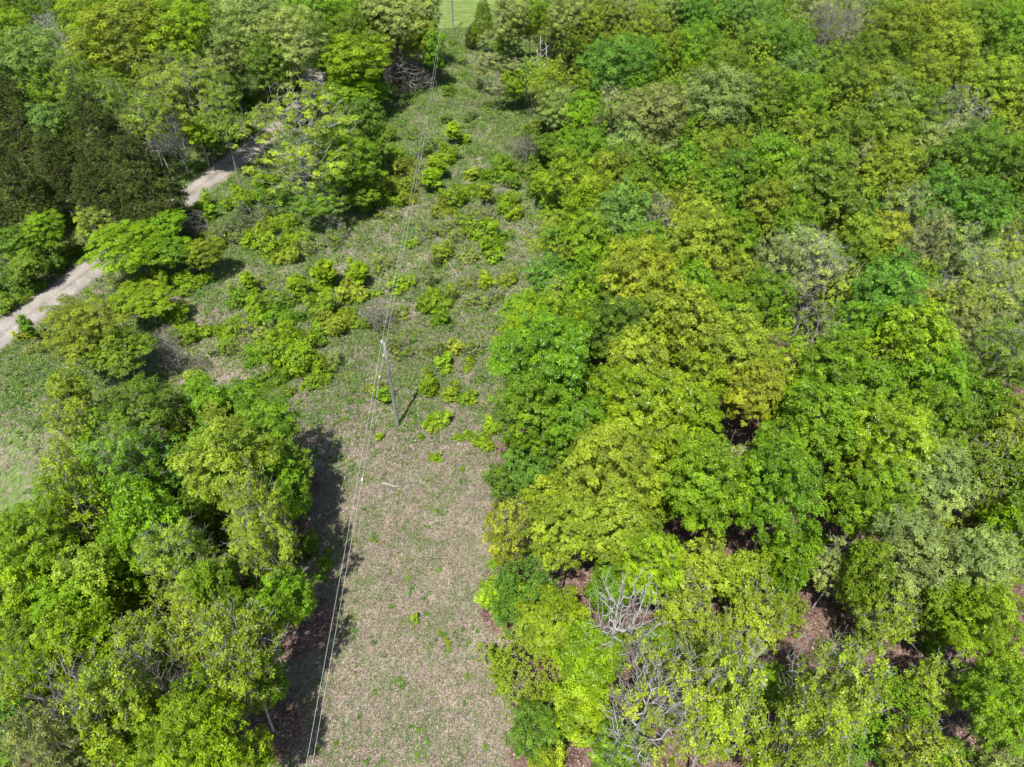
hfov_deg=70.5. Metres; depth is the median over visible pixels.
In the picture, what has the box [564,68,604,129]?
broadleaf tree
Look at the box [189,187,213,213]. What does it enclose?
shrub
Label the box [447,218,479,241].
shrub
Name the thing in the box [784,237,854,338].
broadleaf tree
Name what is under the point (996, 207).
broadleaf tree
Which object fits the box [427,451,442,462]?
shrub
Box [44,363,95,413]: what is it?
broadleaf tree
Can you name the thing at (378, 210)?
shrub
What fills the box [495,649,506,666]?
shrub
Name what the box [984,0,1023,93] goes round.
broadleaf tree
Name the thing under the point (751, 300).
broadleaf tree
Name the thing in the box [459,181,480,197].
shrub
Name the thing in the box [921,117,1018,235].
broadleaf tree
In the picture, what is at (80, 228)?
broadleaf tree
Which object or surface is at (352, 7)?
broadleaf tree
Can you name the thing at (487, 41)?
broadleaf tree
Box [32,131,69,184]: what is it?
broadleaf tree
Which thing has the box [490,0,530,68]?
broadleaf tree
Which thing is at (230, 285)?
shrub
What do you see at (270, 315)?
shrub
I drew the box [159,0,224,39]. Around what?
broadleaf tree
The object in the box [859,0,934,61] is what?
broadleaf tree
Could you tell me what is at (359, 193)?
broadleaf tree
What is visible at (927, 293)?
broadleaf tree
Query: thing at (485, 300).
shrub
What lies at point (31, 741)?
broadleaf tree
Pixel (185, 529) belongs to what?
broadleaf tree
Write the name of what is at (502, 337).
broadleaf tree
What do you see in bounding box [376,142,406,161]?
shrub
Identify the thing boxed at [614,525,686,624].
broadleaf tree
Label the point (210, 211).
shrub
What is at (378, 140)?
shrub
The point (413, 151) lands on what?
shrub
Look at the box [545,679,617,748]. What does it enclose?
broadleaf tree
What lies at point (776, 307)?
broadleaf tree
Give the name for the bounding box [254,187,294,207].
shrub
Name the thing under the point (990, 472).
broadleaf tree
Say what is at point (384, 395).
shrub
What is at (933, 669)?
broadleaf tree
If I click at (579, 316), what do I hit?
broadleaf tree
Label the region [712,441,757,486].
broadleaf tree
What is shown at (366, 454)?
overhead wire
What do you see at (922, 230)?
broadleaf tree
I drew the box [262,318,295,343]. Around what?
shrub
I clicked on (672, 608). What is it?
broadleaf tree
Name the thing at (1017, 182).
broadleaf tree
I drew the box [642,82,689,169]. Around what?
broadleaf tree
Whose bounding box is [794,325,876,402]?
broadleaf tree
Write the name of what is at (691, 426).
broadleaf tree
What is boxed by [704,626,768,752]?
bare tree
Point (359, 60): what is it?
broadleaf tree
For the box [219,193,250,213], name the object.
shrub
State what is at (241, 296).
shrub
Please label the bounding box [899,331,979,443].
broadleaf tree
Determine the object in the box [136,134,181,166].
dead tree
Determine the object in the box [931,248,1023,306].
broadleaf tree
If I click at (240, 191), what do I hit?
shrub
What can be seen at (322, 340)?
shrub
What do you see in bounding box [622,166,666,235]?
broadleaf tree
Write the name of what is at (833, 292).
broadleaf tree
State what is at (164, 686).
bare tree
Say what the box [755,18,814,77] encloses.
broadleaf tree
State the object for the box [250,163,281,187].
shrub
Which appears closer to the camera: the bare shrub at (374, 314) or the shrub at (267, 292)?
the bare shrub at (374, 314)
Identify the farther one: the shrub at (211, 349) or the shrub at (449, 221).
the shrub at (449, 221)
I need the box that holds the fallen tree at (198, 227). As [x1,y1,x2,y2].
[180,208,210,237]
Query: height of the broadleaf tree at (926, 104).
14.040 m
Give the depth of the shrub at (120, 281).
81.68 m
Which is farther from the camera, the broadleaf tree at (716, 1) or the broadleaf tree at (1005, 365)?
the broadleaf tree at (716, 1)
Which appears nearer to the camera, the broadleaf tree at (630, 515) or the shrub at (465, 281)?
the broadleaf tree at (630, 515)
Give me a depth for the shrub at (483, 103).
115.73 m
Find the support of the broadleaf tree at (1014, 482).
on the ground at (14, 482)
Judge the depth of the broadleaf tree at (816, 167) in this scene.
75.83 m
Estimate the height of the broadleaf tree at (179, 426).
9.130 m
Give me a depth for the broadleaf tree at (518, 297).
73.83 m
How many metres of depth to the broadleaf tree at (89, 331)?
67.11 m
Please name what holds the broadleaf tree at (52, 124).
on the ground at (14, 482)
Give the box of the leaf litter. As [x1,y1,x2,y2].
[51,312,996,766]
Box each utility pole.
[381,340,399,427]
[451,0,453,30]
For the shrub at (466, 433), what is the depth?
67.00 m
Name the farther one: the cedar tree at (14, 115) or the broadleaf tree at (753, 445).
the cedar tree at (14, 115)
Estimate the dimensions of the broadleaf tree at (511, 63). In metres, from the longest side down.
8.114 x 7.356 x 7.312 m
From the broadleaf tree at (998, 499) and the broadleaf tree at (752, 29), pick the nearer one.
the broadleaf tree at (998, 499)
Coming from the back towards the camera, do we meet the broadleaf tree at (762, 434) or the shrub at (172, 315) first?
the shrub at (172, 315)
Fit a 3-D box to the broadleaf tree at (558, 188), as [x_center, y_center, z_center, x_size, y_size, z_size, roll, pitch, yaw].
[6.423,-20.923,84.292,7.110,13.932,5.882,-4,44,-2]
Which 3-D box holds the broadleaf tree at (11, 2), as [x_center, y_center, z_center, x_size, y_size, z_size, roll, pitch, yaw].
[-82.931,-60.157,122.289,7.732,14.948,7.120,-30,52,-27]
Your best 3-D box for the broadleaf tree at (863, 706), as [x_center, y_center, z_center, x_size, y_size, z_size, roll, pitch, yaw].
[17.593,18.735,41.570,4.729,17.531,5.310,-20,47,-18]
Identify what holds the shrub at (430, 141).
on the ground at (14, 482)
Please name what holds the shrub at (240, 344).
on the ground at (14, 482)
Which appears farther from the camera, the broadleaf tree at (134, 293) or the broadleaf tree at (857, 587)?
the broadleaf tree at (134, 293)
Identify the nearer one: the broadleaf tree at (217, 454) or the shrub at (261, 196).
the broadleaf tree at (217, 454)
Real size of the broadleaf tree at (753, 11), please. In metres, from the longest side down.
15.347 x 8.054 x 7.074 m
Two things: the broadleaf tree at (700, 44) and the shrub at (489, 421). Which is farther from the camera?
the broadleaf tree at (700, 44)
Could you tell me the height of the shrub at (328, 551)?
0.761 m
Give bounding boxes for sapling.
[15,314,36,341]
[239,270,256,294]
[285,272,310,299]
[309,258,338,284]
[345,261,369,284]
[420,167,441,193]
[425,153,449,174]
[445,121,461,143]
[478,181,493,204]
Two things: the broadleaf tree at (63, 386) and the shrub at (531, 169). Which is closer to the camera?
the broadleaf tree at (63, 386)
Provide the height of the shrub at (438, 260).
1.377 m
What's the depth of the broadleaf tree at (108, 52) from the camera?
100.51 m
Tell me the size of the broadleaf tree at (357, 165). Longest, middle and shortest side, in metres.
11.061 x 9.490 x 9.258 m
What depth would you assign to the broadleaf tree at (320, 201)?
87.57 m
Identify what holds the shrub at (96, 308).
on the ground at (14, 482)
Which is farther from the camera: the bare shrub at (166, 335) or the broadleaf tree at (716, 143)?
the broadleaf tree at (716, 143)
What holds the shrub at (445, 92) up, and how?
on the ground at (14, 482)
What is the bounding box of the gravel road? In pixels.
[0,0,325,352]
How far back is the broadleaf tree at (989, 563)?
45.99 m
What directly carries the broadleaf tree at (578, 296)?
on the ground at (14, 482)
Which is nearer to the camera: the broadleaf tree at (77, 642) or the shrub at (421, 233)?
the broadleaf tree at (77, 642)
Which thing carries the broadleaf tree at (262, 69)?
on the ground at (14, 482)
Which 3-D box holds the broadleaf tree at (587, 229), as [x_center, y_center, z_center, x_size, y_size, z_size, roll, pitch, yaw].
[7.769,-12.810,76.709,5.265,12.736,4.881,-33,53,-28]
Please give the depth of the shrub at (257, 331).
75.67 m
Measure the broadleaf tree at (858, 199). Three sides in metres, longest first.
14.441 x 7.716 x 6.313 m
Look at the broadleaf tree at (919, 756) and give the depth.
41.28 m
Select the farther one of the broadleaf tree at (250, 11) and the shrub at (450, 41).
the shrub at (450, 41)
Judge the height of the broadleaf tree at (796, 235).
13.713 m
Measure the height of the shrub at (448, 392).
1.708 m
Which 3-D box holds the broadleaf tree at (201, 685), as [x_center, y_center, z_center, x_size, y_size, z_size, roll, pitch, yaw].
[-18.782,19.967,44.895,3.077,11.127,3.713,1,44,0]
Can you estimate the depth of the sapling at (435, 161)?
98.71 m
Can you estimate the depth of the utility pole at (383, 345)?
64.22 m
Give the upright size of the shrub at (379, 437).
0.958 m
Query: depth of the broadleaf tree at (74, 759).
40.94 m
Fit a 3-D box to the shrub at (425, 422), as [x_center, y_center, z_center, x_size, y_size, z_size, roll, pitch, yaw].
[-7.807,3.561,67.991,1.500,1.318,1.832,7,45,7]
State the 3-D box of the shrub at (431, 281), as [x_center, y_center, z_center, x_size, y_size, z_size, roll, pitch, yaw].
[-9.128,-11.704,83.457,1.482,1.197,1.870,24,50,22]
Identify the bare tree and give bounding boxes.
[9,634,117,762]
[28,9,83,73]
[101,620,196,721]
[154,108,195,171]
[576,564,665,688]
[597,643,693,766]
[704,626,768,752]
[771,627,857,740]
[806,0,867,55]
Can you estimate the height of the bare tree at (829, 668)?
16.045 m
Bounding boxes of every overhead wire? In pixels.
[305,1,444,766]
[312,6,445,763]
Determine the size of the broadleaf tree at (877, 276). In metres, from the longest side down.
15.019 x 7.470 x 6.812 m
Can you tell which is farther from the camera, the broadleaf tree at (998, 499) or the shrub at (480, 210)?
the shrub at (480, 210)
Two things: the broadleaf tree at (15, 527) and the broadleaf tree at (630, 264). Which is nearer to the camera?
the broadleaf tree at (15, 527)
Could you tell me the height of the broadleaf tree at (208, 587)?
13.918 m
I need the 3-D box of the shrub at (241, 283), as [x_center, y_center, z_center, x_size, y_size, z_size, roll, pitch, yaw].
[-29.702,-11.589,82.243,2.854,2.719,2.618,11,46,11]
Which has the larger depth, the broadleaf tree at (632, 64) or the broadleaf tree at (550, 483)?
the broadleaf tree at (632, 64)
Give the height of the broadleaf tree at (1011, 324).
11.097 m
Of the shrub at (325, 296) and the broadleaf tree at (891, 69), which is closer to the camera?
the shrub at (325, 296)
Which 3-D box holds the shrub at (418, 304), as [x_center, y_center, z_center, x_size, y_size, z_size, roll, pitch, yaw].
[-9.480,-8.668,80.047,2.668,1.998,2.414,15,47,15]
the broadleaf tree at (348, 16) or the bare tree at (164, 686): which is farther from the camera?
the broadleaf tree at (348, 16)
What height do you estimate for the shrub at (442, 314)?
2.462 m
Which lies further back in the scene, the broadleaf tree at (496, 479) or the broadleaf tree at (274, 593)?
the broadleaf tree at (496, 479)
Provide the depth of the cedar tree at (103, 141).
89.02 m
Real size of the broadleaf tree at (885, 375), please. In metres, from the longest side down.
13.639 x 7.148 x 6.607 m
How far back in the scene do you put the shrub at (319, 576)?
56.38 m
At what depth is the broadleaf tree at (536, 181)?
91.60 m
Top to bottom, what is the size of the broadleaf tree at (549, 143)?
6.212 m
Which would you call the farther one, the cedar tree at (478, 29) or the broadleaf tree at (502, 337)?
the cedar tree at (478, 29)
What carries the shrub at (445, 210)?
on the ground at (14, 482)
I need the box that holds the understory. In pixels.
[0,0,1023,766]
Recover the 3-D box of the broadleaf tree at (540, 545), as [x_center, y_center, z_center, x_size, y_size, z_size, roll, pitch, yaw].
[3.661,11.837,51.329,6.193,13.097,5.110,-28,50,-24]
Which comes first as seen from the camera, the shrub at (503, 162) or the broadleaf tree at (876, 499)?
the broadleaf tree at (876, 499)
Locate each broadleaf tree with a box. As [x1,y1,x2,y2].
[0,0,38,27]
[0,0,39,92]
[0,23,69,109]
[0,225,38,257]
[0,500,79,576]
[0,556,66,626]
[0,609,52,677]
[0,638,78,704]
[0,654,66,727]
[0,703,90,766]
[5,246,49,286]
[18,208,65,267]
[24,101,74,177]
[25,601,110,686]
[28,0,74,65]
[31,433,111,511]
[31,447,113,542]
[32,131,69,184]
[38,294,127,379]
[38,395,107,475]
[42,48,100,130]
[42,739,100,766]
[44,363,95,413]
[46,500,97,557]
[46,540,131,622]
[50,641,164,759]
[51,0,116,89]
[56,675,173,766]
[60,71,116,156]
[62,0,184,119]
[69,205,119,252]
[72,421,168,500]
[76,219,170,277]
[78,600,142,678]
[79,322,158,379]
[90,74,143,148]
[92,370,185,479]
[93,513,161,594]
[99,0,153,62]
[100,475,194,571]
[104,279,179,327]
[106,601,198,688]
[115,89,174,182]
[115,743,167,766]
[129,47,197,154]
[129,508,209,578]
[130,684,236,766]
[132,515,228,624]
[133,208,186,252]
[137,679,194,735]
[138,50,234,166]
[140,232,195,278]
[141,0,221,119]
[143,0,185,40]
[145,398,203,450]
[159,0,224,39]
[163,407,287,515]
[163,593,240,682]
[167,661,227,723]
[175,368,235,431]
[178,109,227,170]
[179,236,226,278]
[181,557,253,640]
[188,700,278,766]
[190,588,292,732]
[192,66,241,149]
[196,14,256,121]
[198,80,241,181]
[207,0,291,101]
[217,376,261,418]
[218,491,305,621]
[221,457,298,572]
[226,68,362,210]
[228,384,305,461]
[229,641,290,716]
[240,33,292,132]
[250,559,318,639]
[252,0,329,114]
[257,450,312,522]
[278,0,319,69]
[288,176,351,228]
[289,0,349,45]
[302,32,395,103]
[310,121,382,209]
[314,75,378,113]
[321,111,377,157]
[325,1,373,79]
[330,0,379,75]
[335,180,380,217]
[342,92,387,167]
[349,74,389,109]
[357,0,427,87]
[361,0,412,81]
[364,35,407,75]
[393,10,439,86]
[404,0,442,69]
[411,29,436,67]
[417,26,446,87]
[470,50,503,92]
[473,572,526,624]
[476,30,500,54]
[478,493,532,570]
[480,462,521,509]
[484,71,513,108]
[486,303,593,422]
[488,370,560,455]
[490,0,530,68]
[491,36,522,60]
[495,323,521,351]
[496,289,555,323]
[498,69,529,110]
[499,55,549,106]
[499,442,553,500]
[503,13,533,60]
[504,697,566,766]
[512,581,594,659]
[516,468,572,537]
[517,0,551,58]
[519,423,567,479]
[519,486,608,591]
[522,248,577,291]
[527,739,568,766]
[530,169,567,203]
[531,128,576,165]
[535,192,578,224]
[536,85,582,129]
[537,144,594,218]
[538,221,571,257]
[540,272,579,313]
[545,389,614,482]
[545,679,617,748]
[547,0,600,80]
[552,615,631,698]
[553,119,611,175]
[553,288,587,317]
[556,420,656,522]
[558,206,610,267]
[558,304,588,359]
[561,88,611,144]
[562,259,611,308]
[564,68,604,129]
[567,171,615,250]
[570,481,651,566]
[571,297,607,348]
[572,35,612,113]
[579,712,656,766]
[580,0,629,59]
[581,362,615,427]
[581,558,633,629]
[582,175,653,244]
[582,299,617,373]
[585,293,655,358]
[586,148,632,202]
[587,362,651,426]
[588,32,661,134]
[590,81,632,137]
[596,233,686,316]
[597,0,648,41]
[601,357,698,470]
[603,325,671,398]
[605,616,724,766]
[606,118,649,178]
[608,233,648,305]
[610,82,690,173]
[613,289,682,362]
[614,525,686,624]
[621,2,673,52]
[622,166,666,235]
[623,217,680,277]
[626,460,690,525]
[632,622,690,671]
[634,32,673,82]
[640,190,679,236]
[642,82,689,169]
[643,414,707,483]
[649,243,684,299]
[650,280,731,370]
[650,557,715,634]
[651,0,694,48]
[654,189,694,242]
[656,257,692,306]
[658,136,718,199]
[662,192,742,274]
[662,432,755,561]
[666,383,728,448]
[667,0,720,43]
[667,349,738,409]
[668,258,719,315]
[669,602,737,684]
[672,530,742,597]
[673,631,768,766]
[674,17,724,86]
[676,61,762,136]
[688,123,753,187]
[689,163,741,217]
[698,293,785,430]
[700,34,755,136]
[708,0,727,39]
[709,245,762,310]
[709,547,775,615]
[710,204,764,269]
[712,0,753,55]
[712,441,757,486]
[713,280,765,354]
[714,147,772,209]
[717,354,787,445]
[722,565,792,666]
[727,0,782,45]
[730,16,779,85]
[732,265,801,331]
[734,436,833,555]
[736,56,802,137]
[738,689,856,766]
[741,177,799,271]
[742,424,790,468]
[743,131,804,232]
[744,660,796,712]
[745,419,814,521]
[751,226,804,311]
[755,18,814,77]
[757,526,824,600]
[758,378,822,447]
[759,344,817,411]
[760,101,830,193]
[763,45,822,105]
[773,192,822,271]
[775,221,844,325]
[777,371,870,473]
[778,70,830,133]
[778,133,861,261]
[778,630,896,753]
[783,299,849,382]
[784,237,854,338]
[785,0,837,42]
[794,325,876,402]
[798,170,873,279]
[809,37,857,124]
[809,533,862,608]
[815,54,884,129]
[815,260,870,351]
[816,300,882,370]
[819,462,922,551]
[821,102,880,154]
[821,211,885,314]
[823,356,919,477]
[826,137,885,236]
[832,536,898,636]
[839,0,879,66]
[842,389,945,524]
[844,29,893,82]
[846,244,930,366]
[850,583,924,665]
[853,58,913,118]
[856,500,973,619]
[858,132,923,214]
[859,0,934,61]
[860,208,917,263]
[863,99,926,208]
[866,75,920,128]
[876,298,966,415]
[878,713,972,766]
[881,180,936,273]
[889,275,942,351]
[889,426,984,553]
[890,206,960,273]
[893,646,970,723]
[896,81,956,138]
[896,380,982,476]
[899,121,961,212]
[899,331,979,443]
[901,48,957,129]
[901,160,972,274]
[903,573,982,652]
[904,0,961,66]
[909,13,984,117]
[914,733,972,766]
[917,289,992,397]
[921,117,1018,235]
[922,523,1023,633]
[924,84,995,187]
[928,219,997,291]
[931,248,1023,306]
[935,580,1023,691]
[937,428,1020,519]
[939,255,1023,326]
[941,170,1023,282]
[943,375,1017,448]
[944,0,1006,87]
[949,656,1023,757]
[954,314,1023,390]
[954,588,1018,655]
[958,51,1023,122]
[958,484,1022,541]
[961,399,1023,496]
[962,527,1023,590]
[964,653,1023,723]
[964,735,1023,766]
[969,219,1023,290]
[971,439,1023,528]
[972,485,1023,557]
[974,317,1023,390]
[975,130,1023,245]
[983,27,1023,125]
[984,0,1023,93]
[985,62,1023,148]
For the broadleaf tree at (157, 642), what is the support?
on the ground at (14, 482)
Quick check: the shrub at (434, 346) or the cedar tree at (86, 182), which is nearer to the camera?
the shrub at (434, 346)
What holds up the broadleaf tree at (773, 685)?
on the ground at (14, 482)
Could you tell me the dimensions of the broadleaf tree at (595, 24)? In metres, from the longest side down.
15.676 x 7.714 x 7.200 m
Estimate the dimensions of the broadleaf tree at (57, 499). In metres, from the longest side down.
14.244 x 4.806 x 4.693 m
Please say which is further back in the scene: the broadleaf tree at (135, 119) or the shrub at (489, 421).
the broadleaf tree at (135, 119)
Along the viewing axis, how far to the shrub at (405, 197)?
95.07 m
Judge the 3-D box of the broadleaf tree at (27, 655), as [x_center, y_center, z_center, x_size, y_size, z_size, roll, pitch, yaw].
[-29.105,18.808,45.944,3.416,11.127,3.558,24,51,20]
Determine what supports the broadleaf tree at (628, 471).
on the ground at (14, 482)
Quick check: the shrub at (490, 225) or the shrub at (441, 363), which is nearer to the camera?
the shrub at (441, 363)
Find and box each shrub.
[0,258,36,292]
[0,291,30,313]
[9,329,38,342]
[21,277,48,295]
[21,336,48,354]
[43,249,70,273]
[56,238,79,260]
[78,286,102,310]
[94,293,123,317]
[104,267,134,291]
[132,256,172,290]
[147,323,183,352]
[152,344,187,372]
[160,299,188,325]
[164,309,200,345]
[168,269,214,297]
[182,365,202,381]
[184,351,215,370]
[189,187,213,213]
[195,221,227,248]
[197,324,214,339]
[199,203,217,221]
[202,219,243,245]
[204,339,219,355]
[209,313,249,355]
[215,331,253,356]
[217,196,281,236]
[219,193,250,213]
[224,287,247,309]
[225,276,254,294]
[227,184,255,203]
[235,319,278,344]
[236,272,261,289]
[239,233,258,249]
[240,217,280,239]
[243,342,280,368]
[244,287,267,326]
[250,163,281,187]
[250,227,298,259]
[251,364,289,387]
[252,326,318,377]
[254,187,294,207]
[255,380,262,387]
[260,289,281,296]
[261,206,300,229]
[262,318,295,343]
[263,295,300,325]
[268,237,299,264]
[278,293,300,309]
[279,384,295,396]
[280,221,312,246]
[296,309,309,322]
[297,234,325,256]
[299,354,333,391]
[299,527,320,558]
[300,287,338,316]
[303,326,329,347]
[306,273,340,293]
[308,307,327,333]
[310,570,327,582]
[311,346,340,372]
[312,305,358,337]
[314,222,348,252]
[316,555,333,571]
[323,546,333,555]
[335,271,368,304]
[338,307,369,328]
[346,257,369,276]
[347,168,379,185]
[353,189,386,211]
[353,296,397,329]
[356,288,382,298]
[359,141,384,164]
[362,371,386,397]
[363,154,389,184]
[368,131,383,145]
[369,248,397,269]
[369,256,394,280]
[371,186,403,206]
[373,206,392,218]
[373,432,383,440]
[375,384,393,403]
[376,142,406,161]
[379,121,397,141]
[381,175,415,196]
[382,209,401,221]
[383,330,413,360]
[386,303,409,321]
[387,274,417,294]
[388,155,420,177]
[394,140,424,162]
[398,166,426,187]
[398,191,419,205]
[403,121,428,140]
[404,239,417,247]
[410,612,418,623]
[412,128,435,153]
[412,214,439,245]
[413,294,433,313]
[417,380,433,397]
[417,432,423,440]
[418,365,439,395]
[420,281,458,315]
[422,335,451,359]
[422,416,434,428]
[425,185,436,191]
[425,275,439,287]
[427,409,451,429]
[427,422,438,433]
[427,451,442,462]
[429,240,453,262]
[429,304,449,326]
[430,195,456,217]
[431,257,442,267]
[432,140,460,159]
[434,212,462,235]
[434,350,452,373]
[436,187,469,209]
[437,107,452,122]
[441,82,455,95]
[441,335,463,355]
[441,379,460,402]
[444,637,451,645]
[445,154,456,164]
[447,39,455,45]
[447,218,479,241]
[450,182,467,205]
[450,428,471,441]
[452,265,478,294]
[454,53,468,63]
[454,212,499,241]
[455,389,478,404]
[458,133,470,144]
[458,246,479,266]
[459,106,477,121]
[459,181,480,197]
[461,282,503,308]
[461,338,489,356]
[462,166,477,180]
[462,354,475,373]
[464,201,496,220]
[468,75,484,88]
[468,90,488,109]
[471,431,496,451]
[473,372,483,385]
[476,153,521,188]
[477,269,496,289]
[479,234,507,251]
[482,249,504,265]
[483,414,501,434]
[486,643,498,661]
[487,353,505,372]
[487,558,501,568]
[495,189,522,214]
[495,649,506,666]
[495,679,511,695]
[496,228,514,242]
[496,270,517,286]
[497,177,508,186]
[502,138,523,156]
[504,203,524,221]
[509,132,545,160]
[510,160,547,182]
[513,133,525,140]
[518,116,546,135]
[522,129,550,165]
[525,178,547,197]
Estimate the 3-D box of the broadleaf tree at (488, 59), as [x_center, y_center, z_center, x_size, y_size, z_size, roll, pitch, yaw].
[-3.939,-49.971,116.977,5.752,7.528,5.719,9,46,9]
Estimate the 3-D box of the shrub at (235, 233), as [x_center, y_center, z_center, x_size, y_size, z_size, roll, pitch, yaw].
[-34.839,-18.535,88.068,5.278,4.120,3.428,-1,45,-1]
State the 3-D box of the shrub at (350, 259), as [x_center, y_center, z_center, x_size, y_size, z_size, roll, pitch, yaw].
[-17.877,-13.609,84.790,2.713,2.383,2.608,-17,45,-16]
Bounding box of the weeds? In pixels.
[0,40,670,766]
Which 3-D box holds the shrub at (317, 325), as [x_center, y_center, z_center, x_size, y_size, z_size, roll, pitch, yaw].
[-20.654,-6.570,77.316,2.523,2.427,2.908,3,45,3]
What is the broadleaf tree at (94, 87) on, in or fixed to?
on the ground at (14, 482)
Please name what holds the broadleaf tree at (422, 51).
on the ground at (14, 482)
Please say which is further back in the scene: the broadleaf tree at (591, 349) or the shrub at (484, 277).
the shrub at (484, 277)
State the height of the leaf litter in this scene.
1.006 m
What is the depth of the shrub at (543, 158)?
103.06 m
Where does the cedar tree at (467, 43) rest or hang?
on the ground at (14, 482)
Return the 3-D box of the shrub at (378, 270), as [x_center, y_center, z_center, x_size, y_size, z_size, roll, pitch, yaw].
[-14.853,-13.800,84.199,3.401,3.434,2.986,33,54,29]
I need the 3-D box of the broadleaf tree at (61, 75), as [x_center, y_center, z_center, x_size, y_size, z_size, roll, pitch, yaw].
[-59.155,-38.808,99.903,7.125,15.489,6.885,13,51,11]
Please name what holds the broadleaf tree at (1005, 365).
on the ground at (14, 482)
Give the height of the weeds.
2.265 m
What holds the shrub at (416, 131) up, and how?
on the ground at (14, 482)
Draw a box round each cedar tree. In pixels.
[0,72,74,186]
[0,145,63,244]
[32,125,97,213]
[62,77,138,190]
[70,154,137,244]
[104,126,195,236]
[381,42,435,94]
[464,23,479,47]
[468,0,496,48]
[541,4,592,78]
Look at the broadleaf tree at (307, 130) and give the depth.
86.35 m
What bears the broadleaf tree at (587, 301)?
on the ground at (14, 482)
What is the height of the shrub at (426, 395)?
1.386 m
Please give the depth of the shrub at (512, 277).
83.01 m
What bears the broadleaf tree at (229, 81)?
on the ground at (14, 482)
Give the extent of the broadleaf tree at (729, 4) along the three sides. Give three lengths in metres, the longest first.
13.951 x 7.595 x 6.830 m
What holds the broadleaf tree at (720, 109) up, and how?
on the ground at (14, 482)
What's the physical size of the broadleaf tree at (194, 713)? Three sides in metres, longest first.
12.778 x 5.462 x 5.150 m
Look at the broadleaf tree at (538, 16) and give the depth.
118.75 m
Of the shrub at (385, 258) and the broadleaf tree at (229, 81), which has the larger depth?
the broadleaf tree at (229, 81)
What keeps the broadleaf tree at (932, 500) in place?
on the ground at (14, 482)
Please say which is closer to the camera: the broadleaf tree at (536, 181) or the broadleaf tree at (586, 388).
the broadleaf tree at (586, 388)
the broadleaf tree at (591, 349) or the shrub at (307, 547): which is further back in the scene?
the broadleaf tree at (591, 349)
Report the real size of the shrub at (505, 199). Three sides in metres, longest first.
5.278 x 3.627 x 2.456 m
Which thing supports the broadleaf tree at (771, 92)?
on the ground at (14, 482)
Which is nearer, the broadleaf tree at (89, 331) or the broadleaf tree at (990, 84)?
the broadleaf tree at (89, 331)
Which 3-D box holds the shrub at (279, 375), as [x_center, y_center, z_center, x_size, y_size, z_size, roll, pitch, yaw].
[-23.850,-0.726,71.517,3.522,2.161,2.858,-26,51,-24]
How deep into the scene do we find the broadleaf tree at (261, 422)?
55.71 m
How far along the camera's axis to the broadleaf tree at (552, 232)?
80.38 m
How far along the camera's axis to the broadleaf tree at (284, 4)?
117.66 m
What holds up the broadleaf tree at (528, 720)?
on the ground at (14, 482)
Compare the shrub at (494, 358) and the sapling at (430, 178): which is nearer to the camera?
the shrub at (494, 358)
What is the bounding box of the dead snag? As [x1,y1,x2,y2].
[536,37,548,98]
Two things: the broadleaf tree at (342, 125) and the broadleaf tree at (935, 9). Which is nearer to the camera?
the broadleaf tree at (342, 125)
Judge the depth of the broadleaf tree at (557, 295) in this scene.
72.01 m
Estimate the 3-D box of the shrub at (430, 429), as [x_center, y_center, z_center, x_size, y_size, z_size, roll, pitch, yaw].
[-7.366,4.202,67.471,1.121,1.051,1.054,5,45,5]
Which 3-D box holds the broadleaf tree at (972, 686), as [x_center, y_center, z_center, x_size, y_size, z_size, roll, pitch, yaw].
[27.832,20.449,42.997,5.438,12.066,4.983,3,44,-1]
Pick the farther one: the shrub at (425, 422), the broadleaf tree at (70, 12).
the broadleaf tree at (70, 12)
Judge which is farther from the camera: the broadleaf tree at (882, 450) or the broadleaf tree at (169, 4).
the broadleaf tree at (169, 4)
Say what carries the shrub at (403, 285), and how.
on the ground at (14, 482)
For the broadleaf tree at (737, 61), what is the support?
on the ground at (14, 482)
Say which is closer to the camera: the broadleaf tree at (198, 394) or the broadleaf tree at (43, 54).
the broadleaf tree at (198, 394)
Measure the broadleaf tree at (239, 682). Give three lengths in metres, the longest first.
16.436 x 5.386 x 4.788 m
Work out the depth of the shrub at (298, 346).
71.60 m
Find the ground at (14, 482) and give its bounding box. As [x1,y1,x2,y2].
[0,0,1023,766]
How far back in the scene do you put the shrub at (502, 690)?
50.09 m
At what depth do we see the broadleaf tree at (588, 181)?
78.38 m
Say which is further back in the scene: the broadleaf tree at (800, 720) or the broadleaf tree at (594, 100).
the broadleaf tree at (594, 100)
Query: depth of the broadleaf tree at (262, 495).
47.02 m
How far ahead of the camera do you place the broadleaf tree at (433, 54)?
115.76 m
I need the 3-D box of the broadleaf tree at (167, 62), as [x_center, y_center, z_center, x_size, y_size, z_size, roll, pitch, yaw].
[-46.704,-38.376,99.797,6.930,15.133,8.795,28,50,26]
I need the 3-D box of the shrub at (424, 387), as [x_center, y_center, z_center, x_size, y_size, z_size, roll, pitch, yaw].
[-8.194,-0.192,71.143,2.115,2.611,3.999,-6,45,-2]
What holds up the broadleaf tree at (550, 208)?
on the ground at (14, 482)
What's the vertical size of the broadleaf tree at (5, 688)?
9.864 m
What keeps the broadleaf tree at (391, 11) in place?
on the ground at (14, 482)
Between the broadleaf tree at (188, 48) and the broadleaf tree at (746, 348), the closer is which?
the broadleaf tree at (746, 348)
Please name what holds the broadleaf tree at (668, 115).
on the ground at (14, 482)
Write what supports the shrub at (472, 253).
on the ground at (14, 482)
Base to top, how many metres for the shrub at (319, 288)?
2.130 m
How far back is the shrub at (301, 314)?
78.58 m
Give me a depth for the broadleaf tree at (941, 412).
54.46 m

